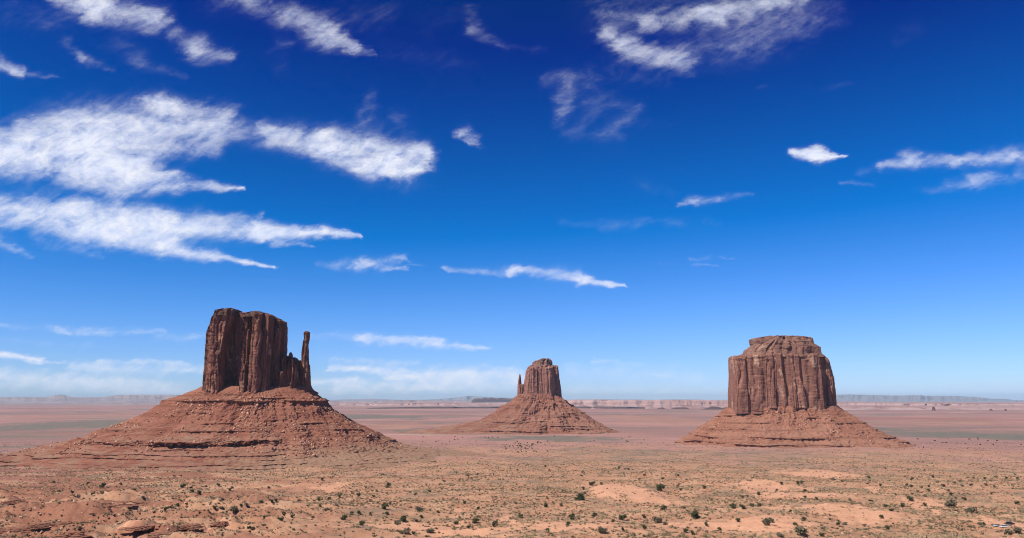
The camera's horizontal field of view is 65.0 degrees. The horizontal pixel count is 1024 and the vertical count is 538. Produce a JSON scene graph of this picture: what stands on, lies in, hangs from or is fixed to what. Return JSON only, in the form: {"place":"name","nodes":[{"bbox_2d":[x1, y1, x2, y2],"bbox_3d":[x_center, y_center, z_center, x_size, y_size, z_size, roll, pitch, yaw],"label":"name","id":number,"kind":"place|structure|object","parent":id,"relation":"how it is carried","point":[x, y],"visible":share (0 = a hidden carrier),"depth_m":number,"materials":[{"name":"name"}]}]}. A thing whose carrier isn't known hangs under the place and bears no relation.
{"place":"outdoors","nodes":[
{"label":"outdoors","id":0,"kind":"place"},
{"bbox_2d":[0,402,159,403],"bbox_3d":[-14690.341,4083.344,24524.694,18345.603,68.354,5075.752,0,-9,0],"label":"mesa","id":1,"kind":"structure","parent":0,"point":[79,402],"depth_m":23332.43,"materials":[{"name":"stone"}]},
{"bbox_2d":[0,395,177,401],"bbox_3d":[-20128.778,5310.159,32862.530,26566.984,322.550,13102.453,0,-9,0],"label":"mesa","id":2,"kind":"structure","parent":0,"point":[121,398],"depth_m":30048.11,"materials":[{"name":"stone"}]},
{"bbox_2d":[328,400,471,402],"bbox_3d":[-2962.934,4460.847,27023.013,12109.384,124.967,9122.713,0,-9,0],"label":"tableland","id":3,"kind":"structure","parent":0,"point":[393,401],"depth_m":25474.81,"materials":[{"name":"stone"}]},
{"bbox_2d":[328,402,506,406],"bbox_3d":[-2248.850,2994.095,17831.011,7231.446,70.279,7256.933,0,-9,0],"label":"tableland","id":4,"kind":"structure","parent":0,"point":[457,404],"depth_m":16446.60,"materials":[{"name":"stone"}]},
{"bbox_2d":[428,396,512,399],"bbox_3d":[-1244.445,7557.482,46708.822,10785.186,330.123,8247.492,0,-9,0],"label":"mountain range","id":5,"kind":"structure","parent":0,"point":[466,398],"depth_m":45354.24,"materials":[{"name":"grey stone"}]},
{"bbox_2d":[367,406,644,408],"bbox_3d":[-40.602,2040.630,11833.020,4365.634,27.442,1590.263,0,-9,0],"label":"escarpment","id":6,"kind":"structure","parent":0,"point":[599,407],"depth_m":11517.51,"materials":[{"name":"stone"}]},
{"bbox_2d":[0,404,1023,537],"bbox_3d":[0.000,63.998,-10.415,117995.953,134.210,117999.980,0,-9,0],"label":"ground","id":7,"kind":"structure","parent":0,"point":[34,425],"depth_m":914.83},
{"bbox_2d":[0,499,27,504],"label":"rock outcrop","id":8,"kind":"object","parent":7,"relation":"on","point":[12,501],"visible":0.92,"depth_m":671.17,"materials":[{"name":"brown stone"}]},
{"bbox_2d":[0,526,36,534],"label":"rock outcrop","id":9,"kind":"object","parent":7,"relation":"on","point":[23,530],"visible":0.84,"depth_m":439.39,"materials":[{"name":"brown stone"}]},
{"bbox_2d":[25,523,57,528],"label":"rock outcrop","id":10,"kind":"object","parent":7,"relation":"on","point":[38,525],"visible":1,"depth_m":439.61,"materials":[{"name":"brown stone"}]},
{"bbox_2d":[59,521,76,525],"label":"rock outcrop","id":11,"kind":"object","parent":7,"relation":"on","point":[64,523],"visible":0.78,"depth_m":524.11,"materials":[{"name":"brown stone"}]},
{"bbox_2d":[55,532,91,537],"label":"rock outcrop","id":12,"kind":"object","parent":7,"relation":"on","point":[74,535],"visible":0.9,"depth_m":423.75,"materials":[{"name":"brown stone"}]},
{"bbox_2d":[101,501,143,506],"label":"rock outcrop","id":13,"kind":"object","parent":7,"relation":"on","point":[123,505],"visible":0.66,"depth_m":637.54,"materials":[{"name":"brown stone"}]},
{"bbox_2d":[117,524,162,530],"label":"rock outcrop","id":14,"kind":"object","parent":7,"relation":"on","point":[142,527],"visible":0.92,"depth_m":462.83,"materials":[{"name":"brown stone"}]},
{"bbox_2d":[148,532,172,537],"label":"rock outcrop","id":15,"kind":"object","parent":7,"relation":"on","point":[157,534],"visible":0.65,"depth_m":420.97,"materials":[{"name":"brown stone"}]},
{"bbox_2d":[178,524,202,529],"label":"rock outcrop","id":16,"kind":"object","parent":7,"relation":"on","point":[191,526],"visible":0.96,"depth_m":477.70,"materials":[{"name":"brown stone"}]},
{"bbox_2d":[208,521,228,525],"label":"rock outcrop","id":17,"kind":"object","parent":7,"relation":"on","point":[220,523],"visible":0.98,"depth_m":508.05,"materials":[{"name":"brown stone"}]},
{"bbox_2d":[229,506,238,512],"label":"sage bush","id":18,"kind":"object","parent":7,"relation":"on","point":[233,509],"visible":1,"depth_m":536.54,"materials":[{"name":"green plant"}]},
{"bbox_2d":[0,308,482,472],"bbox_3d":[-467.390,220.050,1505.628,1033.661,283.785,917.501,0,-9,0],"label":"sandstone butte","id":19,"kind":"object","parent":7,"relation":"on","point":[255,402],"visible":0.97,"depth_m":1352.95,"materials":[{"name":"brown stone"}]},
{"bbox_2d":[400,515,406,521],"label":"juniper bush","id":20,"kind":"object","parent":7,"relation":"on","point":[403,518],"visible":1,"depth_m":527.67,"materials":[{"name":"green plant"}]},
{"bbox_2d":[402,528,410,533],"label":"sage bush","id":21,"kind":"object","parent":7,"relation":"on","point":[405,531],"visible":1,"depth_m":442.89,"materials":[{"name":"green plant"}]},
{"bbox_2d":[471,398,511,402],"bbox_3d":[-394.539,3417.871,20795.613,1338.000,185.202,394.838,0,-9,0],"label":"distant butte","id":22,"kind":"object","parent":7,"relation":"on","point":[482,400],"visible":0.53,"depth_m":20700.90,"materials":[{"name":"grey stone"}]},
{"bbox_2d":[402,358,620,434],"bbox_3d":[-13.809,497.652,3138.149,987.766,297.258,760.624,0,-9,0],"label":"sandstone butte","id":23,"kind":"object","parent":7,"relation":"on","point":[538,404],"visible":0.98,"depth_m":2983.22,"materials":[{"name":"brown stone"}]},
{"bbox_2d":[0,450,1023,537],"bbox_3d":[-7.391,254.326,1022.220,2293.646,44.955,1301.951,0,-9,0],"label":"dry grass","id":24,"kind":"structure","parent":7,"relation":"on","point":[713,510],"depth_m":676.66,"materials":[{"name":"plant"}]},
{"bbox_2d":[0,441,1023,537],"bbox_3d":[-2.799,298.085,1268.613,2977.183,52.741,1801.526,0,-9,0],"label":"scrub","id":25,"kind":"object","parent":7,"relation":"on","point":[119,523],"visible":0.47,"depth_m":815.41,"materials":[{"name":"green plant"}]},
{"bbox_2d":[0,466,1023,537],"bbox_3d":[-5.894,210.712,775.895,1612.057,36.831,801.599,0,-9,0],"label":"stones","id":26,"kind":"object","parent":7,"relation":"on","point":[164,524],"visible":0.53,"depth_m":664.99,"materials":[{"name":"brown stone"}]},
{"bbox_2d":[569,513,574,519],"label":"juniper bush","id":27,"kind":"object","parent":7,"relation":"on","point":[571,515],"visible":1,"depth_m":504.08,"materials":[{"name":"green plant"}]},
{"bbox_2d":[576,493,584,499],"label":"juniper bush","id":28,"kind":"object","parent":7,"relation":"on","point":[580,497],"visible":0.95,"depth_m":670.91,"materials":[{"name":"green plant"}]},
{"bbox_2d":[597,526,607,533],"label":"sage bush","id":29,"kind":"object","parent":7,"relation":"on","point":[601,529],"visible":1,"depth_m":433.39,"materials":[{"name":"green plant"}]},
{"bbox_2d":[619,514,626,519],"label":"juniper bush","id":30,"kind":"object","parent":7,"relation":"on","point":[622,517],"visible":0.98,"depth_m":521.53,"materials":[{"name":"green plant"}]},
{"bbox_2d":[652,516,661,522],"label":"sage bush","id":31,"kind":"object","parent":7,"relation":"on","point":[657,519],"visible":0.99,"depth_m":510.68,"materials":[{"name":"green plant"}]},
{"bbox_2d":[656,483,664,491],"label":"juniper bush","id":32,"kind":"object","parent":7,"relation":"on","point":[660,486],"visible":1,"depth_m":778.52,"materials":[{"name":"green plant"}]},
{"bbox_2d":[690,510,698,517],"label":"juniper bush","id":33,"kind":"object","parent":7,"relation":"on","point":[695,514],"visible":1,"depth_m":523.84,"materials":[{"name":"green plant"}]},
{"bbox_2d":[703,406,725,409],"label":"distant butte","id":34,"kind":"object","parent":7,"relation":"on","point":[713,408],"visible":0.53,"depth_m":10122.25,"materials":[{"name":"stone"}]},
{"bbox_2d":[762,517,775,524],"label":"sage bush","id":35,"kind":"object","parent":7,"relation":"on","point":[767,521],"visible":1,"depth_m":484.19,"materials":[{"name":"green plant"}]},
{"bbox_2d":[674,335,913,448],"bbox_3d":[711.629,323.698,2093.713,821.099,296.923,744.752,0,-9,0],"label":"sandstone butte","id":36,"kind":"object","parent":7,"relation":"on","point":[781,392],"visible":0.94,"depth_m":1989.99,"materials":[{"name":"brown stone"}]},
{"bbox_2d":[794,526,806,534],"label":"sage bush","id":37,"kind":"object","parent":7,"relation":"on","point":[801,530],"visible":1,"depth_m":451.47,"materials":[{"name":"green plant"}]},
{"bbox_2d":[944,500,956,506],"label":"sage bush","id":38,"kind":"object","parent":7,"relation":"on","point":[948,503],"visible":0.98,"depth_m":603.74,"materials":[{"name":"green plant"}]},
{"bbox_2d":[965,507,976,511],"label":"sage bush","id":39,"kind":"object","parent":7,"relation":"on","point":[972,509],"visible":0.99,"depth_m":566.91,"materials":[{"name":"green plant"}]},
{"bbox_2d":[1012,527,1021,532],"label":"sage bush","id":40,"kind":"object","parent":7,"relation":"on","point":[1017,529],"visible":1,"depth_m":450.92,"materials":[{"name":"green plant"}]},
{"bbox_2d":[0,0,1023,399],"label":"sky","id":41,"kind":"structure","parent":0,"point":[450,198],"materials":[{"name":"blue"}]},
{"bbox_2d":[329,399,1023,401],"bbox_3d":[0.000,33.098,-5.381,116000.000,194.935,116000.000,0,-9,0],"label":"hills","id":42,"kind":"structure","parent":0,"point":[580,399],"depth_m":49481.31,"materials":[{"name":"stone"}]},
{"bbox_2d":[566,399,1023,408],"bbox_3d":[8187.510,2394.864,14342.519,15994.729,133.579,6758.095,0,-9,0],"label":"escarpment","id":43,"kind":"structure","parent":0,"point":[652,404],"depth_m":13034.88,"materials":[{"name":"stone"}]},
{"bbox_2d":[836,394,1017,401],"bbox_3d":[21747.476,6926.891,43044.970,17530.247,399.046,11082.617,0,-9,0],"label":"mountain range","id":44,"kind":"structure","parent":0,"point":[878,398],"depth_m":40920.21,"materials":[{"name":"grey stone"}]},
{"bbox_2d":[837,405,1023,409],"bbox_3d":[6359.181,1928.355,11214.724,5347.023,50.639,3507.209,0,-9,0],"label":"escarpment","id":45,"kind":"structure","parent":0,"point":[874,407],"depth_m":10456.62,"materials":[{"name":"stone"}]}
]}

